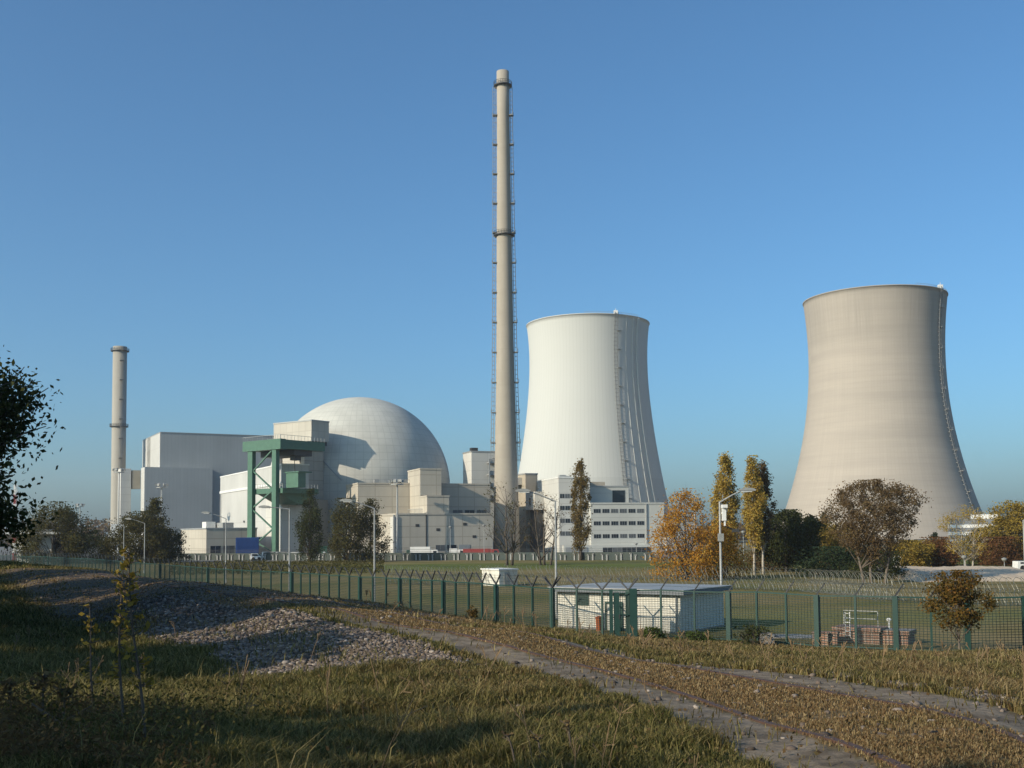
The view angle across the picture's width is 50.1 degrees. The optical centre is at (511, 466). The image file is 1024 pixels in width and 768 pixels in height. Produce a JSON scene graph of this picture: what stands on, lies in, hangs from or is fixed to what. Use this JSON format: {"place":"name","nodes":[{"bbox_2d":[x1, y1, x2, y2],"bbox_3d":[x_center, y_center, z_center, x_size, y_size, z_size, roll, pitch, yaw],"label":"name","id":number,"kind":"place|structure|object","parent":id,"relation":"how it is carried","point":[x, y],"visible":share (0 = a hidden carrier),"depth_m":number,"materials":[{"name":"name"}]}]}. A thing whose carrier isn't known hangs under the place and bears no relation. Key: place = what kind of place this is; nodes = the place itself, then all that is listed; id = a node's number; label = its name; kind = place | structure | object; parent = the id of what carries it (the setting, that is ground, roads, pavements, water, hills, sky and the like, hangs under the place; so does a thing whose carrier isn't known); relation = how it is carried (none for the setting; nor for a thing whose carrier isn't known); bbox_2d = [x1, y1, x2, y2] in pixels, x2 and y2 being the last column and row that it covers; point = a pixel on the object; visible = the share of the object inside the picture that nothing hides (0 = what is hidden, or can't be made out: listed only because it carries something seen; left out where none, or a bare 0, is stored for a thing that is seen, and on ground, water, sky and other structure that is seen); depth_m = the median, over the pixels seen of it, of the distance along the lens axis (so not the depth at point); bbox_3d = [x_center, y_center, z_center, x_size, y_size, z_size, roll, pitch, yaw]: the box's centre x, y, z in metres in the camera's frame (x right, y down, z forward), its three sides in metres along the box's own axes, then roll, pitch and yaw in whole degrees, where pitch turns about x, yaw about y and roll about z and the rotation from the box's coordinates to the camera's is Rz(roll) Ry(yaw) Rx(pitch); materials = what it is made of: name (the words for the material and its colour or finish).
{"place":"outdoors","nodes":[
{"label":"outdoors","id":0,"kind":"place"},
{"bbox_2d":[108,524,138,554],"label":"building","id":1,"kind":"structure","parent":0,"point":[113,526],"depth_m":432.66,"materials":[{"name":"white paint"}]},
{"bbox_2d":[117,432,273,551],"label":"reactor building","id":2,"kind":"structure","parent":0,"point":[190,469],"depth_m":504.22,"materials":[{"name":"metal"}]},
{"bbox_2d":[180,522,257,552],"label":"building","id":3,"kind":"structure","parent":0,"point":[208,537],"depth_m":348.59,"materials":[{"name":"concrete"}]},
{"bbox_2d":[223,545,234,552],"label":"garage door","id":4,"kind":"structure","parent":3,"relation":"in","point":[229,549],"depth_m":347.51,"materials":[{"name":"metal"}]},
{"bbox_2d":[0,531,1023,767],"bbox_3d":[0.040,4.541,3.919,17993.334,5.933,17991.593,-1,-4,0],"label":"terrain","id":5,"kind":"structure","parent":0,"point":[982,711],"depth_m":67.09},
{"bbox_2d":[0,678,17,715],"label":"dry stalk","id":6,"kind":"object","parent":5,"relation":"on","point":[9,683],"visible":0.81,"depth_m":8.49,"materials":[{"name":"brown plant"}]},
{"bbox_2d":[0,345,64,551],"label":"oak tree","id":7,"kind":"object","parent":5,"relation":"on","point":[11,409],"visible":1,"depth_m":30.93,"materials":[{"name":"green plant"}]},
{"bbox_2d":[5,529,60,562],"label":"gate building","id":8,"kind":"structure","parent":5,"relation":"on","point":[48,541],"depth_m":301.08,"materials":[{"name":"white paint"}]},
{"bbox_2d":[30,669,54,717],"bbox_3d":[-3.516,1.823,8.205,0.183,0.596,0.155,-4,-5,42],"label":"dry stalk","id":9,"kind":"object","parent":5,"relation":"on","point":[44,679],"visible":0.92,"depth_m":8.22,"materials":[{"name":"brown plant"}]},
{"bbox_2d":[4,500,96,564],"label":"broadleaf tree","id":10,"kind":"object","parent":5,"relation":"on","point":[71,541],"visible":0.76,"depth_m":297.09,"materials":[{"name":"green plant"}]},
{"bbox_2d":[52,682,76,718],"bbox_3d":[-3.293,1.843,8.045,0.170,0.508,0.183,-1,-4,0],"label":"dry stalk","id":11,"kind":"object","parent":5,"relation":"on","point":[68,691],"visible":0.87,"depth_m":8.05,"materials":[{"name":"brown plant"}]},
{"bbox_2d":[46,506,99,562],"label":"broadleaf tree","id":12,"kind":"object","parent":5,"relation":"on","point":[88,531],"visible":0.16,"depth_m":307.21,"materials":[{"name":"green plant"}]},
{"bbox_2d":[78,604,105,710],"bbox_3d":[-3.592,1.724,9.328,0.193,1.109,0.223,-3,-5,40],"label":"sapling","id":13,"kind":"object","parent":5,"relation":"on","point":[90,621],"visible":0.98,"depth_m":9.33,"materials":[{"name":"green plant"}]},
{"bbox_2d":[75,529,117,563],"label":"shrub","id":14,"kind":"object","parent":5,"relation":"on","point":[89,542],"visible":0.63,"depth_m":297.22,"materials":[{"name":"green plant"}]},
{"bbox_2d":[0,680,218,767],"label":"weed thicket","id":15,"kind":"object","parent":5,"relation":"on","point":[44,740],"visible":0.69,"depth_m":6.96,"materials":[{"name":"green plant"}]},
{"bbox_2d":[110,346,128,529],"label":"exhaust chimney","id":16,"kind":"object","parent":5,"relation":"on","point":[118,423],"visible":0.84,"depth_m":529.83,"materials":[{"name":"concrete"}]},
{"bbox_2d":[113,468,125,554],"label":"floodlight mast","id":17,"kind":"object","parent":5,"relation":"on","point":[121,469],"visible":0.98,"depth_m":419.93,"materials":[{"name":"metal"}]},
{"bbox_2d":[104,566,134,729],"bbox_3d":[-2.839,1.402,7.926,0.221,1.383,0.203,-1,-4,0],"label":"sapling","id":18,"kind":"object","parent":5,"relation":"on","point":[117,668],"visible":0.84,"depth_m":7.93,"materials":[{"name":"green plant"}]},
{"bbox_2d":[114,546,154,736],"bbox_3d":[-2.523,1.275,7.324,0.271,1.490,0.194,1,-4,-21],"label":"sapling","id":19,"kind":"object","parent":5,"relation":"on","point":[150,681],"visible":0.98,"depth_m":7.33,"materials":[{"name":"green plant"}]},
{"bbox_2d":[96,510,186,563],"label":"broadleaf tree","id":20,"kind":"object","parent":5,"relation":"on","point":[151,535],"visible":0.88,"depth_m":296.06,"materials":[{"name":"green plant"}]},
{"bbox_2d":[0,552,294,592],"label":"boundary fence","id":21,"kind":"object","parent":5,"relation":"on","point":[55,561],"visible":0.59,"depth_m":151.11,"materials":[{"name":"metal"}]},
{"bbox_2d":[0,667,312,767],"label":"bramble leaves","id":22,"kind":"object","parent":5,"relation":"on","point":[55,705],"visible":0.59,"depth_m":7.19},
{"bbox_2d":[137,497,175,562],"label":"broadleaf tree","id":23,"kind":"object","parent":5,"relation":"on","point":[155,502],"visible":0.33,"depth_m":303.61,"materials":[{"name":"green plant"}]},
{"bbox_2d":[149,528,194,562],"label":"shrub","id":24,"kind":"object","parent":5,"relation":"on","point":[178,537],"visible":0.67,"depth_m":302.09,"materials":[{"name":"green plant"}]},
{"bbox_2d":[201,511,225,582],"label":"street lamp","id":25,"kind":"object","parent":5,"relation":"on","point":[205,512],"visible":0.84,"depth_m":169.47,"materials":[{"name":"metal"}]},
{"bbox_2d":[236,537,258,552],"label":"shipping container","id":26,"kind":"object","parent":5,"relation":"on","point":[248,545],"visible":0.67,"depth_m":334.94,"materials":[{"name":"metal"}]},
{"bbox_2d":[220,463,309,552],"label":"turbine hall","id":27,"kind":"structure","parent":5,"relation":"on","point":[233,498],"depth_m":371.89,"materials":[{"name":"white paint"}]},
{"bbox_2d":[259,505,289,588],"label":"street lamp","id":28,"kind":"object","parent":5,"relation":"on","point":[263,506],"visible":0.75,"depth_m":119.58,"materials":[{"name":"metal"}]},
{"bbox_2d":[170,558,384,574],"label":"hedge","id":29,"kind":"object","parent":5,"relation":"on","point":[333,570],"visible":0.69,"depth_m":248.46,"materials":[{"name":"green plant"}]},
{"bbox_2d":[243,434,324,551],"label":"gantry crane","id":30,"kind":"object","parent":5,"relation":"on","point":[277,450],"visible":0.98,"depth_m":343.24,"materials":[{"name":"green metal"}]},
{"bbox_2d":[273,419,329,552],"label":"equipment lock","id":31,"kind":"object","parent":5,"relation":"on","point":[311,429],"visible":0.39,"depth_m":365.77,"materials":[{"name":"concrete"}]},
{"bbox_2d":[292,488,325,560],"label":"poplar tree","id":32,"kind":"object","parent":5,"relation":"on","point":[312,514],"visible":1,"depth_m":303.65,"materials":[{"name":"green plant"}]},
{"bbox_2d":[325,498,368,561],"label":"poplar tree","id":33,"kind":"object","parent":5,"relation":"on","point":[339,538],"visible":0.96,"depth_m":290.00,"materials":[{"name":"green plant"}]},
{"bbox_2d":[340,499,375,601],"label":"street lamp","id":34,"kind":"object","parent":5,"relation":"on","point":[346,500],"visible":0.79,"depth_m":107.57,"materials":[{"name":"metal"}]},
{"bbox_2d":[271,397,449,552],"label":"reactor dome","id":35,"kind":"structure","parent":5,"relation":"on","point":[371,438],"depth_m":377.33,"materials":[{"name":"concrete"}]},
{"bbox_2d":[346,498,396,561],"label":"broadleaf tree","id":36,"kind":"object","parent":5,"relation":"on","point":[366,511],"visible":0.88,"depth_m":292.47,"materials":[{"name":"green plant"}]},
{"bbox_2d":[389,479,405,552],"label":"floodlight mast","id":37,"kind":"object","parent":5,"relation":"on","point":[399,482],"visible":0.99,"depth_m":321.37,"materials":[{"name":"metal"}]},
{"bbox_2d":[177,548,654,559],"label":"barrier wall","id":38,"kind":"structure","parent":5,"relation":"on","point":[477,556],"depth_m":301.62,"materials":[{"name":"concrete"}]},
{"bbox_2d":[341,468,492,552],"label":"reactor annex","id":39,"kind":"object","parent":5,"relation":"on","point":[432,508],"visible":0.75,"depth_m":336.36,"materials":[{"name":"concrete"}]},
{"bbox_2d":[410,547,438,552],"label":"parked truck","id":40,"kind":"object","parent":5,"relation":"on","point":[423,551],"visible":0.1,"depth_m":318.07,"materials":[{"name":"white paint"}]},
{"bbox_2d":[463,605,478,617],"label":"shrub","id":41,"kind":"object","parent":5,"relation":"on","point":[473,612],"visible":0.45,"depth_m":84.25,"materials":[{"name":"plant"}]},
{"bbox_2d":[462,448,494,541],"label":"ventilation building","id":42,"kind":"structure","parent":5,"relation":"on","point":[478,467],"depth_m":390.40,"materials":[{"name":"concrete"}]},
{"bbox_2d":[463,549,498,552],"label":"parked truck","id":43,"kind":"object","parent":5,"relation":"on","point":[480,550],"visible":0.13,"depth_m":318.06,"materials":[{"name":"red paint"}]},
{"bbox_2d":[480,568,518,586],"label":"field shed","id":44,"kind":"structure","parent":5,"relation":"on","point":[496,572],"depth_m":150.47,"materials":[{"name":"white paint"}]},
{"bbox_2d":[90,571,910,767],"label":"dirt track","id":45,"kind":"object","parent":5,"relation":"on","point":[816,735],"visible":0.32,"depth_m":11.36,"materials":[{"name":"soil"}]},
{"bbox_2d":[490,69,520,551],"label":"exhaust chimney","id":46,"kind":"object","parent":5,"relation":"on","point":[506,442],"visible":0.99,"depth_m":363.49,"materials":[{"name":"concrete"}]},
{"bbox_2d":[479,479,534,565],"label":"bare tree","id":47,"kind":"object","parent":5,"relation":"on","point":[513,543],"visible":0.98,"depth_m":248.78,"materials":[{"name":"brown plant"}]},
{"bbox_2d":[501,730,516,763],"bbox_3d":[-0.010,1.946,7.309,0.122,0.368,0.130,-1,-4,0],"label":"dry stalk","id":48,"kind":"object","parent":5,"relation":"on","point":[508,736],"visible":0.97,"depth_m":7.30,"materials":[{"name":"brown plant"}]},
{"bbox_2d":[0,513,1022,545],"bbox_3d":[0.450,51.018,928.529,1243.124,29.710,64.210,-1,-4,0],"label":"woods","id":49,"kind":"object","parent":5,"relation":"on","point":[98,523],"visible":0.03,"depth_m":912.18,"materials":[{"name":"brown plant"}]},
{"bbox_2d":[0,559,1023,767],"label":"grass","id":50,"kind":"structure","parent":5,"relation":"on","point":[472,737],"depth_m":11.13,"materials":[{"name":"plant"}]},
{"bbox_2d":[1,584,1023,767],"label":"fallen leaves","id":51,"kind":"object","parent":5,"relation":"on","point":[818,752],"visible":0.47,"depth_m":8.80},
{"bbox_2d":[11,580,1023,767],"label":"weed stalks","id":52,"kind":"object","parent":5,"relation":"on","point":[582,631],"visible":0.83,"depth_m":14.28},
{"bbox_2d":[28,580,1023,751],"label":"ballast stones","id":53,"kind":"object","parent":5,"relation":"on","point":[359,633],"visible":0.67,"depth_m":19.53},
{"bbox_2d":[515,489,557,619],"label":"street lamp","id":54,"kind":"object","parent":5,"relation":"on","point":[528,491],"visible":0.78,"depth_m":91.58,"materials":[{"name":"metal"}]},
{"bbox_2d":[529,730,543,762],"bbox_3d":[0.166,1.970,7.453,0.108,0.341,0.144,-1,-4,0],"label":"dry stalk","id":55,"kind":"object","parent":5,"relation":"on","point":[536,738],"visible":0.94,"depth_m":7.46,"materials":[{"name":"brown plant"}]},
{"bbox_2d":[521,488,568,564],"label":"bare tree","id":56,"kind":"object","parent":5,"relation":"on","point":[540,558],"visible":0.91,"depth_m":249.17,"materials":[{"name":"brown plant"}]},
{"bbox_2d":[559,718,571,746],"bbox_3d":[0.381,1.975,7.750,0.066,0.376,0.158,0,-4,-13],"label":"dry stalk","id":57,"kind":"object","parent":5,"relation":"on","point":[567,722],"visible":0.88,"depth_m":7.75,"materials":[{"name":"brown plant"}]},
{"bbox_2d":[568,458,593,559],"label":"poplar tree","id":58,"kind":"object","parent":5,"relation":"on","point":[578,514],"visible":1,"depth_m":289.00,"materials":[{"name":"green plant"}]},
{"bbox_2d":[142,577,1023,743],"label":"rail","id":59,"kind":"object","parent":5,"relation":"on","point":[1019,738],"visible":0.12,"depth_m":12.14,"materials":[{"name":"metal"}]},
{"bbox_2d":[518,308,670,519],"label":"cooling tower","id":60,"kind":"structure","parent":5,"relation":"on","point":[589,398],"depth_m":659.35,"materials":[{"name":"concrete"}]},
{"bbox_2d":[609,589,637,636],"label":"fence gate","id":61,"kind":"structure","parent":5,"relation":"on","point":[632,614],"depth_m":75.15,"materials":[{"name":"metal"}]},
{"bbox_2d":[548,582,732,633],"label":"guard hut","id":62,"kind":"object","parent":5,"relation":"on","point":[640,604],"visible":0.59,"depth_m":81.34,"materials":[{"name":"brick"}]},
{"bbox_2d":[575,592,588,605],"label":"window","id":63,"kind":"structure","parent":62,"relation":"in","point":[580,595],"depth_m":82.67,"materials":[{"name":"glass"}]},
{"bbox_2d":[605,602,622,630],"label":"door","id":64,"kind":"structure","parent":62,"relation":"in","point":[606,623],"depth_m":81.34,"materials":[{"name":"green paint"}]},
{"bbox_2d":[637,626,665,638],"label":"shrub","id":65,"kind":"object","parent":5,"relation":"on","point":[656,631],"visible":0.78,"depth_m":72.73,"materials":[{"name":"green plant"}]},
{"bbox_2d":[288,565,1023,650],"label":"security fence","id":66,"kind":"object","parent":5,"relation":"on","point":[728,608],"visible":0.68,"depth_m":74.27,"materials":[{"name":"metal"}]},
{"bbox_2d":[640,488,729,580],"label":"maple tree","id":67,"kind":"object","parent":5,"relation":"on","point":[670,530],"visible":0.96,"depth_m":163.59,"materials":[{"name":"orange plant"}]},
{"bbox_2d":[674,629,715,640],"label":"shrub","id":68,"kind":"object","parent":5,"relation":"on","point":[692,635],"visible":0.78,"depth_m":71.75,"materials":[{"name":"green plant"}]},
{"bbox_2d":[383,564,1023,604],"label":"razor wire coil","id":69,"kind":"object","parent":5,"relation":"on","point":[823,582],"visible":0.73,"depth_m":132.21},
{"bbox_2d":[706,451,742,567],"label":"poplar tree","id":70,"kind":"object","parent":5,"relation":"on","point":[723,482],"visible":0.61,"depth_m":189.41,"materials":[{"name":"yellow plant"}]},
{"bbox_2d":[699,522,758,578],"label":"orange shrub","id":71,"kind":"object","parent":5,"relation":"on","point":[729,543],"visible":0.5,"depth_m":170.97,"materials":[{"name":"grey plant"}]},
{"bbox_2d":[718,488,755,623],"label":"street lamp","id":72,"kind":"object","parent":5,"relation":"on","point":[722,509],"visible":0.84,"depth_m":85.67,"materials":[{"name":"metal"}]},
{"bbox_2d":[726,620,776,644],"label":"shrub","id":73,"kind":"object","parent":5,"relation":"on","point":[751,634],"visible":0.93,"depth_m":68.98,"materials":[{"name":"green plant"}]},
{"bbox_2d":[740,455,768,574],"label":"poplar tree","id":74,"kind":"object","parent":5,"relation":"on","point":[754,513],"visible":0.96,"depth_m":181.12,"materials":[{"name":"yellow plant"}]},
{"bbox_2d":[749,459,776,573],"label":"poplar tree","id":75,"kind":"object","parent":5,"relation":"on","point":[764,477],"visible":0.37,"depth_m":184.25,"materials":[{"name":"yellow plant"}]},
{"bbox_2d":[733,547,797,570],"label":"shrub","id":76,"kind":"object","parent":5,"relation":"on","point":[758,563],"visible":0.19,"depth_m":202.83,"materials":[{"name":"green plant"}]},
{"bbox_2d":[759,632,774,643],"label":"stone block","id":77,"kind":"object","parent":5,"relation":"on","point":[764,637],"depth_m":69.16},
{"bbox_2d":[748,507,829,571],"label":"broadleaf tree","id":78,"kind":"object","parent":5,"relation":"on","point":[797,537],"visible":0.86,"depth_m":191.93,"materials":[{"name":"green plant"}]},
{"bbox_2d":[772,634,812,637],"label":"concrete pad","id":79,"kind":"object","parent":5,"relation":"on","point":[792,636],"depth_m":75.14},
{"bbox_2d":[784,513,825,569],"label":"broadleaf tree","id":80,"kind":"object","parent":5,"relation":"on","point":[817,539],"visible":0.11,"depth_m":202.93,"materials":[{"name":"green plant"}]},
{"bbox_2d":[811,631,829,644],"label":"brick stub","id":81,"kind":"object","parent":5,"relation":"on","point":[826,636],"visible":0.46,"depth_m":69.60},
{"bbox_2d":[781,542,874,577],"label":"shrub","id":82,"kind":"object","parent":5,"relation":"on","point":[836,558],"visible":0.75,"depth_m":170.10,"materials":[{"name":"green plant"}]},
{"bbox_2d":[825,631,839,644],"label":"brick stub","id":83,"kind":"object","parent":5,"relation":"on","point":[834,638],"visible":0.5,"depth_m":69.59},
{"bbox_2d":[817,523,858,565],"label":"broadleaf tree","id":84,"kind":"object","parent":5,"relation":"on","point":[831,542],"visible":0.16,"depth_m":213.46,"materials":[{"name":"green plant"}]},
{"bbox_2d":[832,610,916,644],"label":"brick chamber","id":85,"kind":"object","parent":5,"relation":"on","point":[901,630],"visible":0.68,"depth_m":69.93,"materials":[{"name":"brick"}]},
{"bbox_2d":[818,478,931,582],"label":"locust tree","id":86,"kind":"object","parent":5,"relation":"on","point":[871,524],"visible":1,"depth_m":148.55,"materials":[{"name":"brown plant"}]},
{"bbox_2d":[837,550,915,579],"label":"shrub","id":87,"kind":"object","parent":5,"relation":"on","point":[892,563],"visible":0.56,"depth_m":163.10,"materials":[{"name":"brown plant"}]},
{"bbox_2d":[783,283,982,544],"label":"cooling tower","id":88,"kind":"structure","parent":5,"relation":"on","point":[878,405],"depth_m":589.36,"materials":[{"name":"concrete"}]},
{"bbox_2d":[888,539,937,566],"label":"bush","id":89,"kind":"object","parent":5,"relation":"on","point":[919,552],"visible":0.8,"depth_m":211.83,"materials":[{"name":"yellow plant"}]},
{"bbox_2d":[836,566,1023,581],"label":"sand heap","id":90,"kind":"object","parent":5,"relation":"on","point":[998,572],"visible":0.66,"depth_m":162.25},
{"bbox_2d":[919,536,970,566],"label":"shrub","id":91,"kind":"object","parent":5,"relation":"on","point":[941,551],"visible":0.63,"depth_m":216.66,"materials":[{"name":"orange plant"}]},
{"bbox_2d":[917,569,1001,649],"bbox_3d":[24.209,8.066,59.561,3.700,5.150,4.034,3,-5,-41],"label":"young tree","id":92,"kind":"object","parent":5,"relation":"on","point":[956,592],"visible":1,"depth_m":59.42,"materials":[{"name":"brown plant"}]},
{"bbox_2d":[936,504,998,565],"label":"birch tree","id":93,"kind":"object","parent":5,"relation":"on","point":[968,545],"visible":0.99,"depth_m":203.89,"materials":[{"name":"yellow plant"}]},
{"bbox_2d":[947,514,999,544],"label":"office annex","id":94,"kind":"object","parent":5,"relation":"on","point":[966,523],"visible":0.26,"depth_m":496.78,"materials":[{"name":"white paint"}]},
{"bbox_2d":[957,527,1006,562],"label":"broadleaf tree","id":95,"kind":"object","parent":5,"relation":"on","point":[978,529],"visible":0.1,"depth_m":238.36,"materials":[{"name":"grey plant"}]},
{"bbox_2d":[961,536,1023,565],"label":"shrub","id":96,"kind":"object","parent":5,"relation":"on","point":[1003,546],"visible":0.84,"depth_m":219.12,"materials":[{"name":"orange plant"}]},
{"bbox_2d":[978,500,1023,563],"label":"broadleaf tree","id":97,"kind":"object","parent":5,"relation":"on","point":[1015,518],"visible":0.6,"depth_m":228.45,"materials":[{"name":"yellow plant"}]},
{"bbox_2d":[1012,561,1023,569],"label":"parked van","id":98,"kind":"object","parent":5,"relation":"on","point":[1018,564],"visible":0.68,"depth_m":188.26,"materials":[{"name":"white paint"}]},
{"bbox_2d":[0,0,1023,536],"label":"sky","id":99,"kind":"structure","parent":0,"point":[280,210],"materials":[{"name":"blue"}]},
{"bbox_2d":[518,473,543,551],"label":"duct tower","id":100,"kind":"structure","parent":0,"point":[527,481],"depth_m":371.75,"materials":[{"name":"beige concrete"}]},
{"bbox_2d":[537,475,664,554],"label":"office building","id":101,"kind":"structure","parent":0,"point":[619,522],"depth_m":347.51,"materials":[{"name":"white paint"}]},
{"bbox_2d":[612,490,624,502],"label":"window","id":102,"kind":"structure","parent":101,"relation":"in","point":[618,496],"depth_m":354.71,"materials":[{"name":"glass"}]},
{"bbox_2d":[664,520,697,550],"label":"building","id":103,"kind":"structure","parent":0,"point":[682,527],"depth_m":431.40,"materials":[{"name":"metal"}]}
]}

